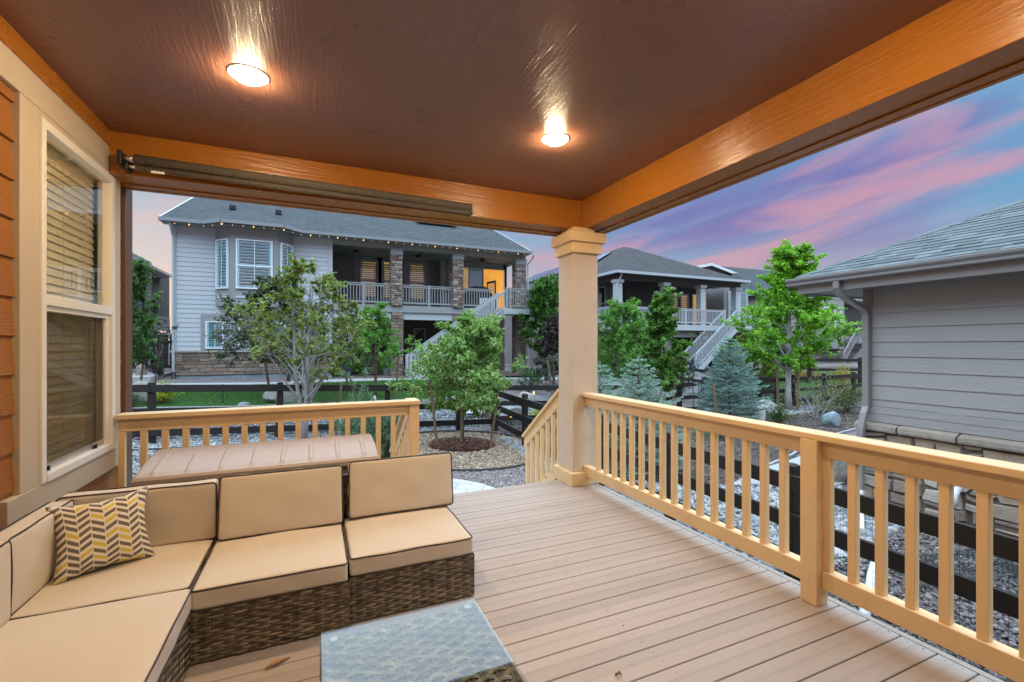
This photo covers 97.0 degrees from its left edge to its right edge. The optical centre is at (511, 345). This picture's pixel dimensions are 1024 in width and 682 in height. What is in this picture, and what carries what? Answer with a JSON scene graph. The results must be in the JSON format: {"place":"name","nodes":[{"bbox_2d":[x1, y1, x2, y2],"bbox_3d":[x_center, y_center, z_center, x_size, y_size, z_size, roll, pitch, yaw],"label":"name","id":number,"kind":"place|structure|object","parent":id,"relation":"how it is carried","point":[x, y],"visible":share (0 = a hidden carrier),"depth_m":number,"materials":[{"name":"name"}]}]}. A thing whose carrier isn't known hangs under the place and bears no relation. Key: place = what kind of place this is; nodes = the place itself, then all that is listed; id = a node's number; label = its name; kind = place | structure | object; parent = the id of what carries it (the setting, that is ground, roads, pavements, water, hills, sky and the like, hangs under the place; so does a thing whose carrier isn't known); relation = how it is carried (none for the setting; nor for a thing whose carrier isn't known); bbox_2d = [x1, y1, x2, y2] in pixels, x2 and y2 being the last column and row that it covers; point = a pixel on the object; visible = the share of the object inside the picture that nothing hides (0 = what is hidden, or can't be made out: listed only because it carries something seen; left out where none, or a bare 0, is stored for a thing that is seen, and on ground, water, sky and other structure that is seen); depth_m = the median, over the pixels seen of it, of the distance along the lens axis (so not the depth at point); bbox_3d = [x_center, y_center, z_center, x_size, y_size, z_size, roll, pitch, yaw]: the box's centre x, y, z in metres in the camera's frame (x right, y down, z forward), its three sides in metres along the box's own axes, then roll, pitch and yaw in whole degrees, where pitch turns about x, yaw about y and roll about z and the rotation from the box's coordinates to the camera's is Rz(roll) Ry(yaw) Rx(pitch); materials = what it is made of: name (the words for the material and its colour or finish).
{"place":"outdoors","nodes":[
{"label":"outdoors","id":0,"kind":"place"},
{"bbox_2d":[132,432,390,450],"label":"gravel","id":1,"kind":"structure","parent":0,"point":[197,442],"depth_m":9.15,"materials":[{"name":"grey gravel"}]},
{"bbox_2d":[134,378,461,406],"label":"lawn","id":2,"kind":"structure","parent":0,"point":[287,403],"depth_m":14.13,"materials":[{"name":"plant"}]},
{"bbox_2d":[144,315,178,381],"bbox_3d":[-10.449,0.337,13.457,0.753,2.529,0.753,0,0,16],"label":"plum shrub","id":3,"kind":"object","parent":2,"relation":"on","point":[163,348],"visible":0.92,"depth_m":13.45,"materials":[{"name":"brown plant"}]},
{"bbox_2d":[146,378,184,404],"bbox_3d":[-9.563,1.252,12.418,0.768,0.723,0.802,0,0,12],"label":"spirea shrub","id":4,"kind":"object","parent":2,"relation":"on","point":[167,397],"visible":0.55,"depth_m":12.34,"materials":[{"name":"green plant"}]},
{"bbox_2d":[203,271,370,381],"bbox_3d":[-7.092,-0.307,14.097,4.474,4.125,4.452,0,0,44],"label":"crabapple tree","id":5,"kind":"object","parent":2,"relation":"on","point":[262,280],"visible":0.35,"depth_m":13.63,"materials":[{"name":"green plant"}]},
{"bbox_2d":[334,302,417,396],"bbox_3d":[-4.432,0.202,14.873,2.718,3.309,2.426,0,0,-24],"label":"plum tree","id":6,"kind":"object","parent":2,"relation":"on","point":[384,323],"visible":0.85,"depth_m":14.76,"materials":[{"name":"green plant"}]},
{"bbox_2d":[333,347,351,376],"bbox_3d":[-7.774,0.699,20.721,0.761,1.321,1.640,0,0,-24],"label":"hot tub","id":7,"kind":"object","parent":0,"point":[349,369],"visible":0.16,"depth_m":20.06,"materials":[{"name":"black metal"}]},
{"bbox_2d":[156,377,558,384],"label":"concrete path","id":8,"kind":"structure","parent":0,"point":[332,380],"depth_m":17.64,"materials":[{"name":"grey concrete"}]},
{"bbox_2d":[453,478,493,493],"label":"patio","id":9,"kind":"structure","parent":0,"point":[461,486],"depth_m":6.99,"materials":[{"name":"grey concrete"}]},
{"bbox_2d":[419,430,539,487],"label":"gravel","id":10,"kind":"structure","parent":0,"point":[507,477],"depth_m":7.53,"materials":[{"name":"grey gravel"}]},
{"bbox_2d":[132,347,1018,681],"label":"ground","id":11,"kind":"structure","parent":0,"point":[852,433],"depth_m":10.56,"materials":[{"name":"grey gravel"}]},
{"bbox_2d":[132,256,166,368],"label":"pear tree","id":12,"kind":"object","parent":11,"relation":"on","point":[140,268],"visible":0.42,"depth_m":12.69,"materials":[{"name":"green plant"}]},
{"bbox_2d":[132,372,170,381],"bbox_3d":[-14.842,1.345,16.214,3.782,0.570,2.600,0,0,-24],"label":"concrete landing","id":13,"kind":"object","parent":11,"relation":"on","point":[147,377],"visible":0.09,"depth_m":16.05,"materials":[{"name":"grey concrete"}]},
{"bbox_2d":[132,253,171,353],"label":"grey house","id":14,"kind":"structure","parent":11,"relation":"on","point":[160,282],"depth_m":28.80,"materials":[{"name":"brown"}]},
{"bbox_2d":[151,350,164,379],"bbox_3d":[-12.929,0.699,16.559,0.400,1.119,0.396,0,0,-24],"label":"garden hose","id":15,"kind":"object","parent":11,"relation":"on","point":[161,354],"visible":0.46,"depth_m":16.45,"materials":[{"name":"green"}]},
{"bbox_2d":[223,252,377,438],"bbox_3d":[-4.448,0.147,9.859,2.872,4.054,3.322,0,0,-24],"label":"maple tree","id":16,"kind":"object","parent":11,"relation":"on","point":[294,294],"visible":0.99,"depth_m":9.50,"materials":[{"name":"green plant"}]},
{"bbox_2d":[132,382,492,443],"bbox_3d":[-5.917,1.450,9.422,12.015,1.698,0.161,0,0,-24],"label":"rail fence","id":17,"kind":"object","parent":11,"relation":"on","point":[151,389],"visible":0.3,"depth_m":9.51,"materials":[{"name":"wood"}]},
{"bbox_2d":[158,197,537,378],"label":"grey house","id":18,"kind":"structure","parent":11,"relation":"on","point":[423,295],"depth_m":20.10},
{"bbox_2d":[132,335,171,368],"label":"board gate","id":19,"kind":"structure","parent":18,"relation":"attached to","point":[146,363],"depth_m":17.32,"materials":[{"name":"black wood"}]},
{"bbox_2d":[205,321,239,348],"bbox_3d":[-11.235,-0.423,17.603,1.145,1.066,0.070,0,0,-24],"label":"window","id":20,"kind":"structure","parent":18,"relation":"in","point":[210,326],"depth_m":17.51,"materials":[{"name":"white glass"}]},
{"bbox_2d":[215,227,293,307],"bbox_3d":[-10.106,-3.056,17.795,2.771,3.028,0.694,0,0,-24],"label":"bay window","id":21,"kind":"structure","parent":18,"relation":"in","point":[241,254],"depth_m":17.45,"materials":[{"name":"grey glass"}]},
{"bbox_2d":[360,259,377,298],"bbox_3d":[-7.147,-3.326,22.637,0.880,1.933,0.075,0,0,-24],"label":"window","id":22,"kind":"structure","parent":18,"relation":"in","point":[368,268],"depth_m":22.65,"materials":[{"name":"beige glass"}]},
{"bbox_2d":[382,261,389,298],"bbox_3d":[-6.230,-3.322,23.038,0.781,1.925,0.075,0,0,-24],"label":"window","id":23,"kind":"structure","parent":18,"relation":"in","point":[385,264],"depth_m":22.97,"materials":[{"name":"beige"}]},
{"bbox_2d":[409,263,424,300],"bbox_3d":[-4.947,-3.328,23.599,0.865,1.936,0.075,0,0,-24],"label":"window","id":24,"kind":"structure","parent":18,"relation":"in","point":[416,270],"depth_m":23.60,"materials":[{"name":"beige"}]},
{"bbox_2d":[414,328,425,365],"bbox_3d":[-4.766,0.092,23.410,0.587,1.977,0.070,0,0,-24],"label":"window","id":25,"kind":"structure","parent":18,"relation":"in","point":[419,333],"depth_m":23.38,"materials":[{"name":"black glass"}]},
{"bbox_2d":[463,286,492,308],"bbox_3d":[-1.749,-2.420,23.200,1.497,1.220,0.680,0,0,-24],"label":"covered grill","id":26,"kind":"object","parent":18,"relation":"attached to","point":[486,293],"visible":0.42,"depth_m":22.90,"materials":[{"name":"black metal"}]},
{"bbox_2d":[463,267,504,308],"bbox_3d":[-1.762,-2.982,24.138,2.975,2.345,0.049,0,0,-24],"label":"sliding door","id":27,"kind":"structure","parent":18,"relation":"in","point":[493,279],"depth_m":24.35,"materials":[{"name":"orange"}]},
{"bbox_2d":[325,368,399,457],"bbox_3d":[-2.293,1.283,7.372,1.419,1.936,1.501,0,0,-24],"label":"lavender bush","id":28,"kind":"object","parent":11,"relation":"on","point":[355,423],"visible":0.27,"depth_m":7.05,"materials":[{"name":"green plant"}]},
{"bbox_2d":[132,396,609,440],"bbox_3d":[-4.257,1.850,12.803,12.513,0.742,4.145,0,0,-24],"label":"gravel","id":29,"kind":"structure","parent":11,"relation":"on","point":[449,413],"depth_m":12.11,"materials":[{"name":"grey gravel"}]},
{"bbox_2d":[132,381,147,404],"bbox_3d":[-10.001,1.309,12.213,0.709,0.747,0.466,0,0,-24],"label":"boulder","id":30,"kind":"object","parent":29,"relation":"on","point":[142,383],"visible":0.23,"depth_m":12.11,"materials":[{"name":"grey stone"}]},
{"bbox_2d":[263,381,297,403],"bbox_3d":[-6.818,1.435,13.410,0.983,0.766,0.523,0,0,-24],"label":"boulder","id":31,"kind":"object","parent":29,"relation":"on","point":[291,398],"visible":0.43,"depth_m":13.25,"materials":[{"name":"grey stone"}]},
{"bbox_2d":[132,396,455,407],"bbox_3d":[-4.702,1.647,14.931,2.802,0.368,12.671,0,0,44],"label":"garden edging","id":32,"kind":"object","parent":29,"relation":"on","point":[251,405],"visible":0.07,"depth_m":12.35,"materials":[{"name":"concrete"}]},
{"bbox_2d":[500,406,521,425],"bbox_3d":[-0.051,1.954,12.610,0.832,0.589,0.541,0,0,-48],"label":"boulder","id":33,"kind":"object","parent":29,"relation":"on","point":[517,409],"visible":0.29,"depth_m":12.46,"materials":[{"name":"grey stone"}]},
{"bbox_2d":[538,353,558,393],"bbox_3d":[1.565,1.161,17.098,1.227,1.848,1.399,0,0,-24],"label":"pine shrub","id":34,"kind":"object","parent":29,"relation":"on","point":[552,367],"visible":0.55,"depth_m":16.98,"materials":[{"name":"green plant"}]},
{"bbox_2d":[384,430,534,471],"bbox_3d":[-1.052,2.143,9.526,3.552,0.205,3.552,0,0,-24],"label":"garden edging","id":35,"kind":"object","parent":11,"relation":"on","point":[491,469],"visible":0.3,"depth_m":8.22,"materials":[{"name":"stone"}]},
{"bbox_2d":[420,435,522,468],"bbox_3d":[-1.052,2.166,9.526,3.500,0.133,3.500,0,0,-24],"label":"gravel circle","id":36,"kind":"object","parent":11,"relation":"on","point":[477,454],"visible":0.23,"depth_m":8.89,"materials":[{"name":"beige gravel"}]},
{"bbox_2d":[383,431,539,468],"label":"gravel","id":37,"kind":"structure","parent":36,"relation":"on","point":[498,452],"depth_m":9.08,"materials":[{"name":"beige gravel"}]},
{"bbox_2d":[429,439,494,452],"bbox_3d":[-1.077,2.162,9.809,1.440,0.094,1.240,0,0,-24],"label":"mulch ring","id":38,"kind":"object","parent":36,"relation":"on","point":[450,450],"visible":0.31,"depth_m":9.44,"materials":[{"name":"brown wood"}]},
{"bbox_2d":[428,381,438,446],"bbox_3d":[-1.635,1.495,9.500,0.234,1.534,0.052,0,0,0],"label":"tree stake","id":39,"kind":"object","parent":38,"relation":"on","point":[433,414],"visible":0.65,"depth_m":9.48,"materials":[{"name":"brown wood"}]},
{"bbox_2d":[385,308,528,440],"bbox_3d":[-1.038,0.723,9.778,2.786,3.148,2.733,0,0,24],"label":"apple tree","id":40,"kind":"object","parent":38,"relation":"on","point":[481,385],"visible":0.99,"depth_m":9.51,"materials":[{"name":"green plant"}]},
{"bbox_2d":[428,436,494,449],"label":"mulch chips","id":41,"kind":"object","parent":38,"relation":"on","point":[470,440],"visible":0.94,"depth_m":9.64,"materials":[{"name":"brown wood"}]},
{"bbox_2d":[489,393,498,447],"bbox_3d":[-0.392,1.657,9.600,0.227,1.291,0.052,0,0,0],"label":"tree stake","id":42,"kind":"object","parent":38,"relation":"on","point":[493,425],"visible":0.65,"depth_m":9.58,"materials":[{"name":"wood"}]},
{"bbox_2d":[0,0,1023,529],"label":"porch house","id":43,"kind":"structure","parent":11,"relation":"on","point":[650,108],"depth_m":2.68,"materials":[{"name":"brown paint"}]},
{"bbox_2d":[39,116,114,484],"bbox_3d":[-2.767,-0.249,2.823,0.170,1.979,0.966,0,0,-24],"label":"window","id":44,"kind":"structure","parent":43,"relation":"in","point":[67,311],"depth_m":2.92,"materials":[{"name":"beige glass"}]},
{"bbox_2d":[226,63,269,85],"bbox_3d":[-1.493,-1.515,2.567,0.218,0.042,0.218,0,0,-24],"label":"recessed light","id":45,"kind":"object","parent":43,"relation":"attached to","point":[245,74],"visible":1,"depth_m":2.53,"materials":[{"name":"white glass"}]},
{"bbox_2d":[116,149,473,216],"bbox_3d":[-1.572,-1.283,3.727,2.627,0.175,0.110,0,0,-24],"label":"roller shade","id":46,"kind":"object","parent":43,"relation":"attached to","point":[156,165],"visible":1,"depth_m":3.58,"materials":[{"name":"fabric"}]},
{"bbox_2d":[521,389,558,483],"bbox_3d":[0.362,1.281,5.415,0.110,1.614,0.960,0,0,-24],"label":"stair railing","id":47,"kind":"object","parent":43,"relation":"attached to","point":[546,414],"visible":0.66,"depth_m":5.39,"materials":[{"name":"beige wood"}]},
{"bbox_2d":[541,132,569,145],"bbox_3d":[0.322,-1.515,3.360,0.218,0.042,0.218,0,0,-24],"label":"recessed light","id":48,"kind":"object","parent":43,"relation":"attached to","point":[556,138],"visible":1,"depth_m":3.32,"materials":[{"name":"white glass"}]},
{"bbox_2d":[183,480,1004,681],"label":"deck","id":49,"kind":"structure","parent":43,"relation":"attached to","point":[595,582],"depth_m":2.42,"materials":[{"name":"brown wood"}]},
{"bbox_2d":[0,541,191,681],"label":"sectional sofa","id":50,"kind":"object","parent":49,"relation":"on","point":[145,638],"visible":1,"depth_m":1.69,"materials":[{"name":"fabric"}]},
{"bbox_2d":[0,478,218,618],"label":"sectional sofa","id":51,"kind":"object","parent":49,"relation":"on","point":[181,522],"visible":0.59,"depth_m":2.16,"materials":[{"name":"fabric"}]},
{"bbox_2d":[45,486,154,584],"bbox_3d":[-2.016,0.923,2.233,0.199,0.357,0.388,0,0,38],"label":"throw pillow","id":52,"kind":"object","parent":51,"relation":"on","point":[93,536],"visible":1,"depth_m":2.17,"materials":[{"name":"fabric"}]},
{"bbox_2d":[131,434,378,485],"bbox_3d":[-1.781,1.079,3.340,1.480,0.678,0.562,0,0,-24],"label":"storage box","id":53,"kind":"object","parent":49,"relation":"on","point":[186,463],"visible":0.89,"depth_m":3.21,"materials":[{"name":"brown plastic"}]},
{"bbox_2d":[115,398,419,487],"bbox_3d":[-1.895,0.964,3.810,2.208,0.929,0.240,0,0,-24],"label":"deck railing","id":54,"kind":"object","parent":49,"relation":"on","point":[143,423],"visible":0.47,"depth_m":3.67,"materials":[{"name":"beige wood"}]},
{"bbox_2d":[189,465,349,665],"bbox_3d":[-1.266,1.087,2.465,0.678,0.686,0.702,0,0,-24],"label":"sectional sofa","id":55,"kind":"object","parent":49,"relation":"on","point":[273,571],"visible":1,"depth_m":2.26,"materials":[{"name":"fabric"}]},
{"bbox_2d":[389,415,407,456],"bbox_3d":[-1.166,1.321,4.780,0.110,1.614,0.960,0,0,-24],"label":"stair railing","id":56,"kind":"object","parent":49,"relation":"attached to","point":[402,437],"visible":0.29,"depth_m":4.63,"materials":[{"name":"beige wood"}]},
{"bbox_2d":[342,452,473,622],"bbox_3d":[-0.645,1.084,2.772,0.716,0.693,0.695,0,0,-24],"label":"sectional sofa","id":57,"kind":"object","parent":49,"relation":"on","point":[409,541],"visible":0.99,"depth_m":2.58,"materials":[{"name":"fabric"}]},
{"bbox_2d":[320,603,523,681],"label":"coffee table","id":58,"kind":"object","parent":49,"relation":"on","point":[461,643],"visible":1,"depth_m":1.62,"materials":[{"name":"glass"}]},
{"bbox_2d":[581,392,1023,681],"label":"deck railing","id":59,"kind":"object","parent":49,"relation":"on","point":[811,566],"visible":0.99,"depth_m":2.47,"materials":[{"name":"beige wood"}]},
{"bbox_2d":[516,366,542,392],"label":"mugo pine","id":60,"kind":"object","parent":11,"relation":"on","point":[526,371],"visible":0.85,"depth_m":17.71,"materials":[{"name":"green plant"}]},
{"bbox_2d":[514,271,558,379],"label":"columnar tree","id":61,"kind":"object","parent":11,"relation":"on","point":[544,300],"visible":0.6,"depth_m":21.20,"materials":[{"name":"green plant"}]},
{"bbox_2d":[532,313,558,382],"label":"weeping tree","id":62,"kind":"object","parent":11,"relation":"on","point":[550,330],"visible":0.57,"depth_m":19.23,"materials":[{"name":"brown plant"}]},
{"bbox_2d":[490,247,762,372],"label":"charcoal house","id":63,"kind":"structure","parent":11,"relation":"on","point":[624,274],"depth_m":28.96,"materials":[{"name":"grey"}]},
{"bbox_2d":[598,286,605,314],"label":"window","id":64,"kind":"structure","parent":63,"relation":"in","point":[601,290],"depth_m":29.34,"materials":[{"name":"black glass"}]},
{"bbox_2d":[680,294,688,324],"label":"window","id":65,"kind":"structure","parent":63,"relation":"in","point":[684,299],"depth_m":32.64,"materials":[{"name":"brown"}]},
{"bbox_2d":[740,292,747,322],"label":"window","id":66,"kind":"structure","parent":63,"relation":"in","point":[743,296],"depth_m":32.80,"materials":[{"name":"white glass"}]},
{"bbox_2d":[597,297,658,397],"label":"peach tree","id":67,"kind":"object","parent":11,"relation":"on","point":[635,325],"visible":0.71,"depth_m":16.86,"materials":[{"name":"green plant"}]},
{"bbox_2d":[498,372,861,420],"bbox_3d":[8.629,1.739,16.293,20.272,1.394,0.302,0,0,-25],"label":"rail fence","id":68,"kind":"object","parent":11,"relation":"on","point":[852,376],"visible":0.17,"depth_m":15.88,"materials":[{"name":"wood"}]},
{"bbox_2d":[498,404,861,484],"bbox_3d":[10.553,2.302,13.750,21.650,0.247,5.850,0,0,-24],"label":"mulch bed","id":69,"kind":"object","parent":11,"relation":"on","point":[755,454],"visible":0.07,"depth_m":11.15,"materials":[{"name":"brown wood"}]},
{"bbox_2d":[597,364,635,450],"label":"blue spruce","id":70,"kind":"object","parent":69,"relation":"on","point":[600,387],"visible":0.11,"depth_m":9.55,"materials":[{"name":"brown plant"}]},
{"bbox_2d":[601,355,684,475],"bbox_3d":[2.333,1.262,8.527,2.193,2.192,2.053,0,0,-39],"label":"blue spruce","id":71,"kind":"object","parent":69,"relation":"on","point":[648,383],"visible":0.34,"depth_m":8.37,"materials":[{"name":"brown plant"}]},
{"bbox_2d":[635,284,694,401],"bbox_3d":[4.712,0.291,14.053,1.498,4.377,1.959,0,0,-38],"label":"young maple","id":72,"kind":"object","parent":69,"relation":"on","point":[661,324],"visible":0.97,"depth_m":13.90,"materials":[{"name":"green plant"}]},
{"bbox_2d":[690,336,773,418],"bbox_3d":[6.502,1.062,13.332,2.450,2.745,2.355,0,0,-24],"label":"blue spruce","id":73,"kind":"object","parent":69,"relation":"on","point":[729,388],"visible":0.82,"depth_m":13.22,"materials":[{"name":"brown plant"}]},
{"bbox_2d":[763,395,798,423],"bbox_3d":[7.962,1.936,13.585,0.994,0.923,1.024,0,0,-2],"label":"rose shrub","id":74,"kind":"object","parent":69,"relation":"on","point":[780,414],"visible":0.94,"depth_m":13.51,"materials":[{"name":"green plant"}]},
{"bbox_2d":[769,428,856,465],"bbox_3d":[9.369,2.384,12.529,11.022,0.093,0.451,0,0,-37],"label":"garden edging","id":75,"kind":"object","parent":69,"relation":"on","point":[794,453],"visible":0.23,"depth_m":10.05,"materials":[{"name":"metal"}]},
{"bbox_2d":[791,374,851,419],"bbox_3d":[9.969,1.631,14.629,1.442,1.535,1.753,0,0,-11],"label":"twiggy shrub","id":76,"kind":"object","parent":69,"relation":"on","point":[819,407],"visible":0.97,"depth_m":14.47,"materials":[{"name":"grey plant"}]},
{"bbox_2d":[784,402,861,414],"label":"gravel","id":77,"kind":"structure","parent":69,"relation":"on","point":[803,411],"depth_m":16.27,"materials":[{"name":"gravel"}]},
{"bbox_2d":[800,384,856,412],"bbox_3d":[11.046,1.849,15.976,1.566,1.107,1.650,0,0,8],"label":"barberry shrub","id":78,"kind":"object","parent":69,"relation":"on","point":[828,398],"visible":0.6,"depth_m":15.79,"materials":[{"name":"green plant"}]},
{"bbox_2d":[821,411,840,426],"bbox_3d":[9.496,2.219,13.508,0.552,0.540,0.368,0,0,-24],"label":"boulder","id":79,"kind":"object","parent":69,"relation":"on","point":[832,418],"visible":0.92,"depth_m":13.36,"materials":[{"name":"grey stone"}]},
{"bbox_2d":[831,378,861,411],"bbox_3d":[11.958,1.744,16.249,1.375,1.283,1.593,0,0,10],"label":"barberry shrub","id":80,"kind":"object","parent":69,"relation":"on","point":[851,397],"visible":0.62,"depth_m":16.07,"materials":[{"name":"green plant"}]},
{"bbox_2d":[665,332,697,395],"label":"upright juniper","id":81,"kind":"object","parent":11,"relation":"on","point":[685,364],"visible":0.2,"depth_m":17.61,"materials":[{"name":"green plant"}]},
{"bbox_2d":[597,358,778,399],"bbox_3d":[6.909,1.422,20.534,0.242,1.982,9.438,0,0,-41],"label":"rail fence","id":82,"kind":"object","parent":11,"relation":"on","point":[701,371],"visible":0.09,"depth_m":19.27,"materials":[{"name":"wood"}]},
{"bbox_2d":[697,263,763,296],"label":"gabled house","id":83,"kind":"structure","parent":11,"relation":"on","point":[715,268],"depth_m":42.39,"materials":[{"name":"grey"}]},
{"bbox_2d":[492,391,1018,681],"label":"rail fence","id":84,"kind":"object","parent":11,"relation":"on","point":[1007,548],"visible":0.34,"depth_m":3.90,"materials":[{"name":"wood"}]},
{"bbox_2d":[700,366,861,406],"bbox_3d":[17.532,1.866,25.065,19.800,0.883,8.700,0,0,-24],"label":"mulch bed","id":85,"kind":"object","parent":11,"relation":"on","point":[806,402],"visible":0.06,"depth_m":28.64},
{"bbox_2d":[757,363,778,398],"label":"juniper","id":86,"kind":"object","parent":85,"relation":"on","point":[764,370],"visible":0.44,"depth_m":18.64,"materials":[{"name":"green plant"}]},
{"bbox_2d":[712,266,862,363],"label":"warm grey house","id":87,"kind":"structure","parent":11,"relation":"on","point":[851,348],"depth_m":38.65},
{"bbox_2d":[814,300,843,348],"bbox_3d":[26.416,-1.800,37.895,4.516,4.061,0.700,0,0,-24],"label":"bay window","id":88,"kind":"structure","parent":87,"relation":"in","point":[839,302],"depth_m":37.81,"materials":[{"name":"grey"}]},
{"bbox_2d":[717,239,861,408],"bbox_3d":[10.348,-0.818,16.631,4.657,6.546,4.736,0,0,-24],"label":"red maple","id":89,"kind":"object","parent":11,"relation":"on","point":[788,262],"visible":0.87,"depth_m":16.54,"materials":[{"name":"green plant"}]},
{"bbox_2d":[807,357,861,383],"bbox_3d":[19.988,1.384,24.282,9.337,1.635,0.275,0,0,-10],"label":"rail fence","id":90,"kind":"object","parent":11,"relation":"on","point":[858,369],"visible":0.28,"depth_m":23.67,"materials":[{"name":"black wood"}]},
{"bbox_2d":[785,199,1023,538],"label":"taupe house","id":91,"kind":"structure","parent":11,"relation":"on","point":[941,310],"depth_m":6.01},
{"bbox_2d":[954,486,962,506],"bbox_3d":[5.702,1.928,5.820,0.181,0.245,0.090,0,0,-24],"label":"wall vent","id":92,"kind":"object","parent":91,"relation":"attached to","point":[958,490],"depth_m":5.77,"materials":[{"name":"white plastic"}]},
{"bbox_2d":[829,529,1018,681],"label":"gravel","id":93,"kind":"structure","parent":11,"relation":"on","point":[998,628],"depth_m":4.23,"materials":[{"name":"grey gravel"}]},
{"bbox_2d":[859,561,874,615],"bbox_3d":[3.391,2.292,4.291,0.099,0.145,2.353,0,0,42],"label":"drain pipe","id":94,"kind":"object","parent":93,"relation":"on","point":[869,577],"visible":0.1,"depth_m":4.39,"materials":[{"name":"white plastic"}]},
{"bbox_2d":[890,549,1018,594],"bbox_3d":[4.640,2.240,4.596,1.682,0.276,0.679,0,0,7],"label":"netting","id":95,"kind":"object","parent":93,"relation":"on","point":[1003,564],"visible":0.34,"depth_m":4.54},
{"bbox_2d":[132,74,1023,346],"label":"sky","id":96,"kind":"structure","parent":0,"point":[962,158],"materials":[{"name":"blue"}]},
{"bbox_2d":[555,372,711,395],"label":"patio","id":97,"kind":"structure","parent":0,"point":[685,392],"depth_m":20.99,"materials":[{"name":"grey gravel"}]},
{"bbox_2d":[498,437,900,573],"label":"gravel","id":98,"kind":"structure","parent":0,"point":[864,533],"depth_m":6.12,"materials":[{"name":"grey gravel"}]},
{"bbox_2d":[734,456,846,486],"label":"concrete path","id":99,"kind":"structure","parent":0,"point":[796,460],"depth_m":8.01,"materials":[{"name":"grey concrete"}]},
{"bbox_2d":[834,460,847,481],"bbox_3d":[5.795,2.226,8.173,0.490,0.579,0.459,0,0,-24],"label":"boulder","id":100,"kind":"object","parent":99,"relation":"on","point":[840,471],"visible":0.23,"depth_m":8.02,"materials":[{"name":"grey stone"}]},
{"bbox_2d":[732,371,861,397],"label":"lawn","id":101,"kind":"structure","parent":0,"point":[814,382],"depth_m":23.76,"materials":[{"name":"plant"}]},
{"bbox_2d":[721,328,779,375],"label":"serviceberry tree","id":102,"kind":"object","parent":101,"relation":"on","point":[743,340],"visible":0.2,"depth_m":20.46,"materials":[{"name":"green plant"}]},
{"bbox_2d":[830,362,856,384],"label":"golden shrub","id":103,"kind":"object","parent":101,"relation":"on","point":[841,373],"visible":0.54,"depth_m":23.12,"materials":[{"name":"yellow plant"}]},
{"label":"stone bed","id":104,"kind":"structure","parent":0,"visible":0},
{"bbox_2d":[132,450,155,477],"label":"gravel","id":105,"kind":"structure","parent":104,"relation":"on","point":[135,469],"depth_m":7.76,"materials":[{"name":"grey gravel"}]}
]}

